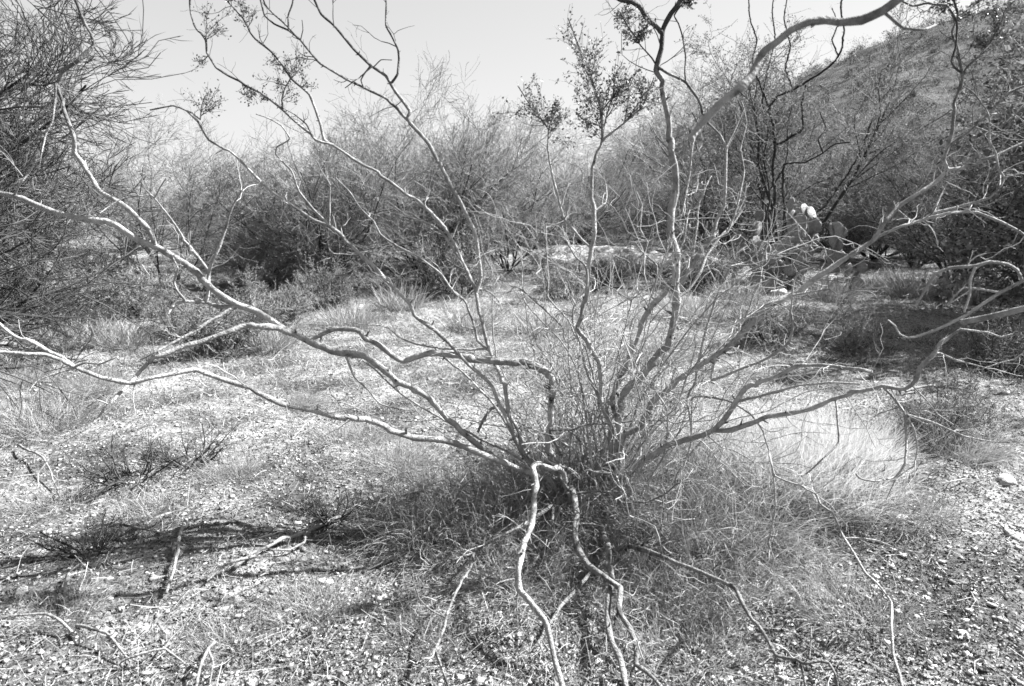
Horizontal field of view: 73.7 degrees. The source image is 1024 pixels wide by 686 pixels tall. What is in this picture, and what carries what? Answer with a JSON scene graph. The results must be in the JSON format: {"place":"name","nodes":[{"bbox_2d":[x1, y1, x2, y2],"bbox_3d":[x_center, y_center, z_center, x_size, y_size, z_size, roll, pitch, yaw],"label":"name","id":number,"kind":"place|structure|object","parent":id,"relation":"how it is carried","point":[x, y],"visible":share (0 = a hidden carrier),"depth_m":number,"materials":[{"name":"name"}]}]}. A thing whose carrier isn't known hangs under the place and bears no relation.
{"place":"outdoors","nodes":[
{"label":"outdoors","id":0,"kind":"place"},
{"bbox_2d":[5,159,454,204],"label":"distant hills","id":1,"kind":"structure","parent":0,"point":[156,168],"depth_m":243.25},
{"bbox_2d":[0,204,1023,685],"bbox_3d":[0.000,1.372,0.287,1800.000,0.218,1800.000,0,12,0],"label":"ground","id":2,"kind":"structure","parent":0,"point":[72,456],"depth_m":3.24,"materials":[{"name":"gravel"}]},
{"bbox_2d":[0,358,59,389],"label":"grass tuft","id":3,"kind":"object","parent":2,"relation":"on","point":[12,379],"visible":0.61,"depth_m":5.28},
{"bbox_2d":[0,606,72,632],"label":"dead stick","id":4,"kind":"object","parent":2,"relation":"on","point":[65,625],"visible":0.98,"depth_m":2.20,"materials":[{"name":"grey wood"}]},
{"bbox_2d":[1,477,108,521],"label":"grass tuft","id":5,"kind":"object","parent":2,"relation":"on","point":[65,496],"visible":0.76,"depth_m":3.24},
{"bbox_2d":[5,311,117,357],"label":"grass tuft","id":6,"kind":"object","parent":2,"relation":"on","point":[75,344],"visible":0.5,"depth_m":6.43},
{"bbox_2d":[0,569,128,643],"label":"grass tuft","id":7,"kind":"object","parent":2,"relation":"on","point":[96,604],"visible":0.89,"depth_m":2.31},
{"bbox_2d":[0,371,128,446],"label":"grass tuft","id":8,"kind":"object","parent":2,"relation":"on","point":[37,417],"visible":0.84,"depth_m":4.34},
{"bbox_2d":[0,124,130,380],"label":"long leaved tree","id":9,"kind":"object","parent":2,"relation":"on","point":[26,281],"visible":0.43,"depth_m":5.77,"materials":[{"name":"grey plant"}]},
{"bbox_2d":[0,256,130,329],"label":"shrub","id":10,"kind":"object","parent":2,"relation":"on","point":[91,307],"visible":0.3,"depth_m":7.53,"materials":[{"name":"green plant"}]},
{"bbox_2d":[0,57,137,321],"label":"long leaved tree","id":11,"kind":"object","parent":2,"relation":"on","point":[29,214],"visible":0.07,"depth_m":8.30,"materials":[{"name":"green plant"}]},
{"bbox_2d":[19,506,141,579],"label":"shrub","id":12,"kind":"object","parent":2,"relation":"on","point":[69,546],"visible":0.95,"depth_m":2.67,"materials":[{"name":"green plant"}]},
{"bbox_2d":[1,147,167,246],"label":"desert tree","id":13,"kind":"object","parent":2,"relation":"on","point":[71,194],"visible":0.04,"depth_m":19.26,"materials":[{"name":"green plant"}]},
{"bbox_2d":[43,363,136,401],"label":"grass tuft","id":14,"kind":"object","parent":2,"relation":"on","point":[97,383],"visible":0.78,"depth_m":4.96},
{"bbox_2d":[38,224,162,298],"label":"shrub","id":15,"kind":"object","parent":2,"relation":"on","point":[128,260],"visible":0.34,"depth_m":9.38,"materials":[{"name":"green plant"}]},
{"bbox_2d":[62,171,179,252],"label":"desert tree","id":16,"kind":"object","parent":2,"relation":"on","point":[114,235],"visible":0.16,"depth_m":18.87,"materials":[{"name":"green plant"}]},
{"bbox_2d":[55,425,192,510],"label":"shrub","id":17,"kind":"object","parent":2,"relation":"on","point":[109,480],"visible":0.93,"depth_m":3.44,"materials":[{"name":"grey plant"}]},
{"bbox_2d":[69,307,178,353],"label":"grass tuft","id":18,"kind":"object","parent":2,"relation":"on","point":[123,339],"visible":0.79,"depth_m":6.65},
{"bbox_2d":[0,0,256,425],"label":"long leaved tree","id":19,"kind":"object","parent":2,"relation":"on","point":[7,90],"visible":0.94,"depth_m":4.79,"materials":[{"name":"grey plant"}]},
{"bbox_2d":[80,482,207,537],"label":"grass tuft","id":20,"kind":"object","parent":2,"relation":"on","point":[141,506],"visible":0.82,"depth_m":3.04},
{"bbox_2d":[77,247,212,320],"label":"shrub","id":21,"kind":"object","parent":2,"relation":"on","point":[134,293],"visible":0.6,"depth_m":8.07,"materials":[{"name":"grey plant"}]},
{"bbox_2d":[25,93,297,294],"bbox_3d":[-5.051,-2.194,10.129,3.208,3.009,4.481,6,13,26],"label":"desert tree","id":22,"kind":"object","parent":2,"relation":"on","point":[193,183],"visible":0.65,"depth_m":9.76,"materials":[{"name":"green plant"}]},
{"bbox_2d":[127,282,228,343],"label":"shrub","id":23,"kind":"object","parent":2,"relation":"on","point":[165,311],"visible":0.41,"depth_m":7.00,"materials":[{"name":"grey plant"}]},
{"bbox_2d":[134,188,236,262],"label":"desert tree","id":24,"kind":"object","parent":2,"relation":"on","point":[175,240],"visible":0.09,"depth_m":15.37,"materials":[{"name":"grey plant"}]},
{"bbox_2d":[126,411,247,472],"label":"shrub","id":25,"kind":"object","parent":2,"relation":"on","point":[202,452],"visible":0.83,"depth_m":3.63,"materials":[{"name":"grey plant"}]},
{"bbox_2d":[165,509,231,592],"bbox_3d":[-1.297,0.815,2.688,0.172,0.091,0.556,0,12,0],"label":"dead stick","id":26,"kind":"object","parent":2,"relation":"on","point":[184,524],"visible":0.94,"depth_m":2.69,"materials":[{"name":"grey wood"}]},
{"bbox_2d":[156,270,291,362],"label":"shrub","id":27,"kind":"object","parent":2,"relation":"on","point":[227,323],"visible":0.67,"depth_m":6.16,"materials":[{"name":"grey plant"}]},
{"bbox_2d":[151,163,299,271],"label":"desert tree","id":28,"kind":"object","parent":2,"relation":"on","point":[194,244],"visible":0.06,"depth_m":13.69,"materials":[{"name":"grey plant"}]},
{"bbox_2d":[172,441,281,487],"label":"grass tuft","id":29,"kind":"object","parent":2,"relation":"on","point":[212,471],"visible":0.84,"depth_m":3.47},
{"bbox_2d":[162,597,291,677],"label":"grass tuft","id":30,"kind":"object","parent":2,"relation":"on","point":[213,631],"visible":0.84,"depth_m":2.20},
{"bbox_2d":[211,236,299,299],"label":"shrub","id":31,"kind":"object","parent":2,"relation":"on","point":[268,276],"visible":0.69,"depth_m":9.56,"materials":[{"name":"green plant"}]},
{"bbox_2d":[221,312,311,353],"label":"grass tuft","id":32,"kind":"object","parent":2,"relation":"on","point":[276,341],"visible":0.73,"depth_m":6.38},
{"bbox_2d":[114,134,423,287],"bbox_3d":[-4.175,-2.080,11.665,4.113,3.018,5.304,9,15,38],"label":"desert tree","id":33,"kind":"object","parent":2,"relation":"on","point":[238,239],"visible":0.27,"depth_m":10.62,"materials":[{"name":"grey plant"}]},
{"bbox_2d":[233,268,318,326],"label":"shrub","id":34,"kind":"object","parent":2,"relation":"on","point":[295,307],"visible":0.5,"depth_m":7.91,"materials":[{"name":"grey plant"}]},
{"bbox_2d":[233,515,340,568],"bbox_3d":[-0.880,0.808,2.780,0.087,0.085,0.557,7,14,30],"label":"dead stick","id":35,"kind":"object","parent":2,"relation":"on","point":[276,541],"visible":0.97,"depth_m":2.74,"materials":[{"name":"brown wood"}]},
{"bbox_2d":[276,386,334,408],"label":"grass tuft","id":36,"kind":"object","parent":2,"relation":"on","point":[312,400],"visible":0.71,"depth_m":4.89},
{"bbox_2d":[250,560,362,637],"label":"grass tuft","id":37,"kind":"object","parent":2,"relation":"on","point":[313,595],"visible":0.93,"depth_m":2.39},
{"bbox_2d":[177,99,450,299],"bbox_3d":[-3.010,-1.895,10.005,3.895,3.429,5.023,-4,12,-17],"label":"desert tree","id":38,"kind":"object","parent":2,"relation":"on","point":[320,244],"visible":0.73,"depth_m":9.64,"materials":[{"name":"grey plant"}]},
{"bbox_2d":[282,255,368,310],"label":"shrub","id":39,"kind":"object","parent":2,"relation":"on","point":[337,293],"visible":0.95,"depth_m":8.91,"materials":[{"name":"grey plant"}]},
{"bbox_2d":[290,480,382,542],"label":"shrub","id":40,"kind":"object","parent":2,"relation":"on","point":[320,519],"visible":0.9,"depth_m":3.05,"materials":[{"name":"grey plant"}]},
{"bbox_2d":[304,295,388,329],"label":"grass tuft","id":41,"kind":"object","parent":2,"relation":"on","point":[343,321],"visible":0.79,"depth_m":7.45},
{"bbox_2d":[302,412,394,451],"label":"grass tuft","id":42,"kind":"object","parent":2,"relation":"on","point":[339,435],"visible":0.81,"depth_m":3.99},
{"bbox_2d":[260,97,469,274],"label":"desert tree","id":43,"kind":"object","parent":2,"relation":"on","point":[388,169],"visible":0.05,"depth_m":13.68,"materials":[{"name":"grey plant"}]},
{"bbox_2d":[360,275,440,311],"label":"grass tuft","id":44,"kind":"object","parent":2,"relation":"on","point":[390,305],"visible":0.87,"depth_m":8.78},
{"bbox_2d":[345,423,457,484],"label":"grass tuft","id":45,"kind":"object","parent":2,"relation":"on","point":[411,454],"visible":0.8,"depth_m":3.62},
{"bbox_2d":[377,266,445,300],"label":"shrub","id":46,"kind":"object","parent":2,"relation":"on","point":[424,289],"visible":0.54,"depth_m":10.14,"materials":[{"name":"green plant"}]},
{"bbox_2d":[361,596,472,667],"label":"grass tuft","id":47,"kind":"object","parent":2,"relation":"on","point":[421,631],"visible":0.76,"depth_m":2.22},
{"bbox_2d":[307,42,554,291],"bbox_3d":[-1.233,-2.643,11.458,4.372,4.147,4.288,-4,12,-18],"label":"desert tree","id":48,"kind":"object","parent":2,"relation":"on","point":[467,173],"visible":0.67,"depth_m":10.79,"materials":[{"name":"grey plant"}]},
{"bbox_2d":[395,221,513,296],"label":"shrub","id":49,"kind":"object","parent":2,"relation":"on","point":[465,282],"visible":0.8,"depth_m":10.25,"materials":[{"name":"grey plant"}]},
{"bbox_2d":[315,440,599,589],"bbox_3d":[-0.222,0.628,3.034,1.289,0.331,1.254,0,12,0],"label":"grass tuft","id":50,"kind":"object","parent":2,"relation":"on","point":[389,515],"visible":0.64,"depth_m":2.90,"materials":[{"name":"plant"}]},
{"bbox_2d":[428,300,511,332],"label":"grass tuft","id":51,"kind":"object","parent":2,"relation":"on","point":[465,321],"visible":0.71,"depth_m":7.46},
{"bbox_2d":[387,536,570,644],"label":"grass tuft","id":52,"kind":"object","parent":2,"relation":"on","point":[473,607],"visible":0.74,"depth_m":2.46,"materials":[{"name":"plant"}]},
{"bbox_2d":[400,105,598,275],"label":"desert tree","id":53,"kind":"object","parent":2,"relation":"on","point":[547,194],"visible":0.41,"depth_m":12.68,"materials":[{"name":"grey plant"}]},
{"bbox_2d":[406,55,613,260],"bbox_3d":[-0.470,-3.663,15.524,5.102,4.761,6.192,0,12,0],"label":"desert tree","id":54,"kind":"object","parent":2,"relation":"on","point":[517,138],"visible":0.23,"depth_m":14.20,"materials":[{"name":"grey plant"}]},
{"bbox_2d":[0,0,1023,685],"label":"creosote bush","id":55,"kind":"object","parent":2,"relation":"on","point":[612,400],"visible":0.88,"depth_m":2.92,"materials":[{"name":"grey plant"}]},
{"bbox_2d":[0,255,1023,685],"bbox_3d":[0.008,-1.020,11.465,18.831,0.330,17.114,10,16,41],"label":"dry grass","id":56,"kind":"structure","parent":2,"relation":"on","point":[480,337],"depth_m":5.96,"materials":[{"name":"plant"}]},
{"bbox_2d":[502,301,590,337],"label":"grass tuft","id":57,"kind":"object","parent":2,"relation":"on","point":[522,324],"visible":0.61,"depth_m":7.45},
{"bbox_2d":[436,139,670,252],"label":"desert tree","id":58,"kind":"object","parent":2,"relation":"on","point":[599,228],"visible":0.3,"depth_m":16.89,"materials":[{"name":"grey plant"}]},
{"bbox_2d":[431,447,680,581],"bbox_3d":[0.143,0.647,3.026,1.222,0.332,1.183,0,12,0],"label":"grass tuft","id":59,"kind":"object","parent":2,"relation":"on","point":[541,507],"visible":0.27,"depth_m":2.89,"materials":[{"name":"plant"}]},
{"bbox_2d":[524,258,598,300],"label":"shrub","id":60,"kind":"object","parent":2,"relation":"on","point":[555,285],"visible":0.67,"depth_m":9.69,"materials":[{"name":"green plant"}]},
{"bbox_2d":[454,504,669,639],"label":"grass tuft","id":61,"kind":"object","parent":2,"relation":"on","point":[573,577],"visible":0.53,"depth_m":2.52,"materials":[{"name":"plant"}]},
{"bbox_2d":[542,250,631,295],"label":"shrub","id":62,"kind":"object","parent":2,"relation":"on","point":[606,280],"visible":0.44,"depth_m":10.63,"materials":[{"name":"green plant"}]},
{"bbox_2d":[446,386,753,544],"bbox_3d":[0.405,0.475,3.380,1.532,0.486,1.500,0,12,0],"label":"grass tuft","id":63,"kind":"object","parent":2,"relation":"on","point":[530,447],"visible":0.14,"depth_m":3.25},
{"bbox_2d":[511,590,702,685],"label":"grass tuft","id":64,"kind":"object","parent":2,"relation":"on","point":[618,672],"visible":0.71,"depth_m":2.12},
{"bbox_2d":[491,245,728,267],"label":"wash bank","id":65,"kind":"structure","parent":2,"relation":"on","point":[599,249],"depth_m":15.02,"materials":[{"name":"soil"}]},
{"bbox_2d":[585,250,640,281],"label":"shrub","id":66,"kind":"object","parent":2,"relation":"on","point":[621,269],"visible":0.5,"depth_m":11.74,"materials":[{"name":"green plant"}]},
{"bbox_2d":[522,95,706,247],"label":"desert tree","id":67,"kind":"object","parent":2,"relation":"on","point":[614,176],"visible":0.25,"depth_m":20.38,"materials":[{"name":"grey plant"}]},
{"bbox_2d":[602,323,696,363],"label":"grass tuft","id":68,"kind":"object","parent":2,"relation":"on","point":[661,344],"visible":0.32,"depth_m":6.03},
{"bbox_2d":[509,414,799,584],"bbox_3d":[0.598,0.571,3.115,1.389,0.433,1.387,0,12,0],"label":"grass tuft","id":69,"kind":"object","parent":2,"relation":"on","point":[657,504],"visible":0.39,"depth_m":2.91,"materials":[{"name":"plant"}]},
{"bbox_2d":[557,492,797,647],"bbox_3d":[0.594,0.792,2.608,0.970,0.266,0.978,0,12,0],"label":"grass tuft","id":70,"kind":"object","parent":2,"relation":"on","point":[668,585],"visible":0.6,"depth_m":2.49,"materials":[{"name":"plant"}]},
{"bbox_2d":[636,286,732,325],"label":"grass tuft","id":71,"kind":"object","parent":2,"relation":"on","point":[695,305],"visible":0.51,"depth_m":8.05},
{"bbox_2d":[591,578,791,685],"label":"grass tuft","id":72,"kind":"object","parent":2,"relation":"on","point":[711,641],"visible":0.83,"depth_m":2.19,"materials":[{"name":"plant"}]},
{"bbox_2d":[545,31,843,269],"bbox_3d":[5.015,-4.329,16.730,7.880,6.059,6.493,-10,16,-40],"label":"desert tree","id":73,"kind":"object","parent":2,"relation":"on","point":[714,198],"visible":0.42,"depth_m":15.76,"materials":[{"name":"grey plant"}]},
{"bbox_2d":[660,230,749,291],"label":"shrub","id":74,"kind":"object","parent":2,"relation":"on","point":[707,277],"visible":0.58,"depth_m":10.84,"materials":[{"name":"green plant"}]},
{"bbox_2d":[599,393,817,526],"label":"grass tuft","id":75,"kind":"object","parent":2,"relation":"on","point":[716,455],"visible":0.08,"depth_m":3.28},
{"bbox_2d":[614,146,808,253],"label":"leafy shrub","id":76,"kind":"object","parent":2,"relation":"on","point":[689,220],"visible":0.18,"depth_m":17.82,"materials":[{"name":"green plant"}]},
{"bbox_2d":[567,420,870,623],"bbox_3d":[0.863,0.619,2.985,1.354,0.428,1.362,5,13,24],"label":"grass tuft","id":77,"kind":"object","parent":2,"relation":"on","point":[768,523],"visible":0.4,"depth_m":2.81,"materials":[{"name":"plant"}]},
{"bbox_2d":[600,43,857,216],"bbox_3d":[6.688,-6.545,23.448,8.140,7.722,7.985,-6,13,-27],"label":"desert tree","id":78,"kind":"object","parent":2,"relation":"on","point":[661,131],"visible":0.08,"depth_m":23.64,"materials":[{"name":"grey plant"}]},
{"bbox_2d":[696,272,775,306],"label":"grass tuft","id":79,"kind":"object","parent":2,"relation":"on","point":[741,296],"visible":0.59,"depth_m":9.66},
{"bbox_2d":[727,209,765,282],"bbox_3d":[4.107,-1.664,11.856,0.731,1.305,0.621,0,12,0],"label":"prickly pear","id":80,"kind":"object","parent":2,"relation":"on","point":[758,224],"visible":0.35,"depth_m":11.84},
{"bbox_2d":[714,284,828,346],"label":"shrub","id":81,"kind":"object","parent":2,"relation":"on","point":[778,331],"visible":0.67,"depth_m":6.59,"materials":[{"name":"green plant"}]},
{"bbox_2d":[673,509,870,624],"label":"grass tuft","id":82,"kind":"object","parent":2,"relation":"on","point":[808,560],"visible":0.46,"depth_m":2.61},
{"bbox_2d":[624,384,948,555],"bbox_3d":[1.364,0.580,3.445,1.703,0.626,1.483,0,12,0],"label":"grass tuft","id":83,"kind":"object","parent":2,"relation":"on","point":[816,454],"visible":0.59,"depth_m":3.24,"materials":[{"name":"plant"}]},
{"bbox_2d":[746,198,867,291],"bbox_3d":[4.614,-1.525,10.548,1.830,1.458,0.957,0,12,0],"label":"prickly pear","id":84,"kind":"object","parent":2,"relation":"on","point":[836,228],"visible":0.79,"depth_m":10.57,"materials":[{"name":"plant"}]},
{"bbox_2d":[746,0,874,260],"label":"bare shrub","id":85,"kind":"object","parent":2,"relation":"on","point":[775,189],"visible":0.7,"depth_m":11.63,"materials":[{"name":"black plant"}]},
{"bbox_2d":[682,51,942,252],"bbox_3d":[8.776,-4.995,19.634,7.880,6.059,6.493,-3,12,-12],"label":"desert tree","id":86,"kind":"object","parent":2,"relation":"on","point":[840,126],"visible":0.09,"depth_m":19.52,"materials":[{"name":"grey plant"}]},
{"bbox_2d":[789,268,873,302],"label":"grass tuft","id":87,"kind":"object","parent":2,"relation":"on","point":[829,293],"visible":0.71,"depth_m":9.63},
{"bbox_2d":[770,152,902,264],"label":"leafy shrub","id":88,"kind":"object","parent":2,"relation":"on","point":[848,248],"visible":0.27,"depth_m":16.01,"materials":[{"name":"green plant"}]},
{"bbox_2d":[659,0,1019,273],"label":"desert tree","id":89,"kind":"object","parent":2,"relation":"on","point":[753,111],"visible":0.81,"depth_m":12.41,"materials":[{"name":"grey plant"}]},
{"bbox_2d":[688,0,1023,337],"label":"branch","id":90,"kind":"object","parent":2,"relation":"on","point":[749,77],"visible":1,"depth_m":1.12,"materials":[{"name":"grey plant"}]},
{"bbox_2d":[812,294,907,356],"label":"shrub","id":91,"kind":"object","parent":2,"relation":"on","point":[856,333],"visible":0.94,"depth_m":6.32,"materials":[{"name":"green plant"}]},
{"bbox_2d":[771,557,952,662],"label":"grass tuft","id":92,"kind":"object","parent":2,"relation":"on","point":[836,592],"visible":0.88,"depth_m":2.31,"materials":[{"name":"plant"}]},
{"bbox_2d":[781,107,1001,263],"bbox_3d":[9.296,-3.350,16.614,5.741,4.679,6.197,6,13,26],"label":"leafy shrub","id":93,"kind":"object","parent":2,"relation":"on","point":[857,209],"visible":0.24,"depth_m":16.23,"materials":[{"name":"grey plant"}]},
{"bbox_2d":[859,266,927,292],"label":"grass tuft","id":94,"kind":"object","parent":2,"relation":"on","point":[871,283],"visible":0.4,"depth_m":10.52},
{"bbox_2d":[833,453,956,504],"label":"grass tuft","id":95,"kind":"object","parent":2,"relation":"on","point":[931,480],"visible":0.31,"depth_m":3.20,"materials":[{"name":"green plant"}]},
{"bbox_2d":[795,444,1005,554],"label":"grass tuft","id":96,"kind":"object","parent":2,"relation":"on","point":[942,517],"visible":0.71,"depth_m":2.94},
{"bbox_2d":[816,109,1012,270],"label":"leafy shrub","id":97,"kind":"object","parent":2,"relation":"on","point":[876,220],"visible":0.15,"depth_m":14.54,"materials":[{"name":"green plant"}]},
{"bbox_2d":[826,115,1013,256],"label":"leafy shrub","id":98,"kind":"object","parent":2,"relation":"on","point":[931,151],"visible":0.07,"depth_m":16.02,"materials":[{"name":"grey plant"}]},
{"bbox_2d":[866,262,976,302],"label":"grass tuft","id":99,"kind":"object","parent":2,"relation":"on","point":[902,287],"visible":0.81,"depth_m":9.85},
{"bbox_2d":[831,85,1023,268],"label":"desert tree","id":100,"kind":"object","parent":2,"relation":"on","point":[1016,196],"visible":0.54,"depth_m":8.81,"materials":[{"name":"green plant"}]},
{"bbox_2d":[855,108,1022,285],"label":"leafy shrub","id":101,"kind":"object","parent":2,"relation":"on","point":[910,246],"visible":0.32,"depth_m":11.54,"materials":[{"name":"black plant"}]},
{"bbox_2d":[870,367,1013,446],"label":"shrub","id":102,"kind":"object","parent":2,"relation":"on","point":[972,410],"visible":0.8,"depth_m":3.91,"materials":[{"name":"grey plant"}]},
{"bbox_2d":[860,389,1023,474],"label":"grass tuft","id":103,"kind":"object","parent":2,"relation":"on","point":[989,459],"visible":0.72,"depth_m":3.72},
{"bbox_2d":[871,82,1023,292],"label":"leafy shrub","id":104,"kind":"object","parent":2,"relation":"on","point":[981,234],"visible":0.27,"depth_m":10.30,"materials":[{"name":"black plant"}]},
{"bbox_2d":[912,0,1023,311],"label":"desert tree","id":105,"kind":"object","parent":2,"relation":"on","point":[1011,46],"visible":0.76,"depth_m":8.23,"materials":[{"name":"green plant"}]},
{"bbox_2d":[921,268,1023,304],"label":"grass tuft","id":106,"kind":"object","parent":2,"relation":"on","point":[972,296],"visible":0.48,"depth_m":9.46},
{"bbox_2d":[931,300,1023,377],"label":"shrub","id":107,"kind":"object","parent":2,"relation":"on","point":[985,339],"visible":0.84,"depth_m":5.70,"materials":[{"name":"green plant"}]},
{"bbox_2d":[0,0,1023,185],"label":"sky","id":108,"kind":"structure","parent":0,"point":[511,40],"materials":[{"name":"white"}]},
{"bbox_2d":[399,3,1023,254],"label":"hill","id":109,"kind":"structure","parent":0,"point":[942,43],"depth_m":38.90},
{"bbox_2d":[551,0,1023,244],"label":"hillside scrub","id":110,"kind":"object","parent":109,"relation":"on","point":[904,32],"visible":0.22,"depth_m":41.31,"materials":[{"name":"plant"}]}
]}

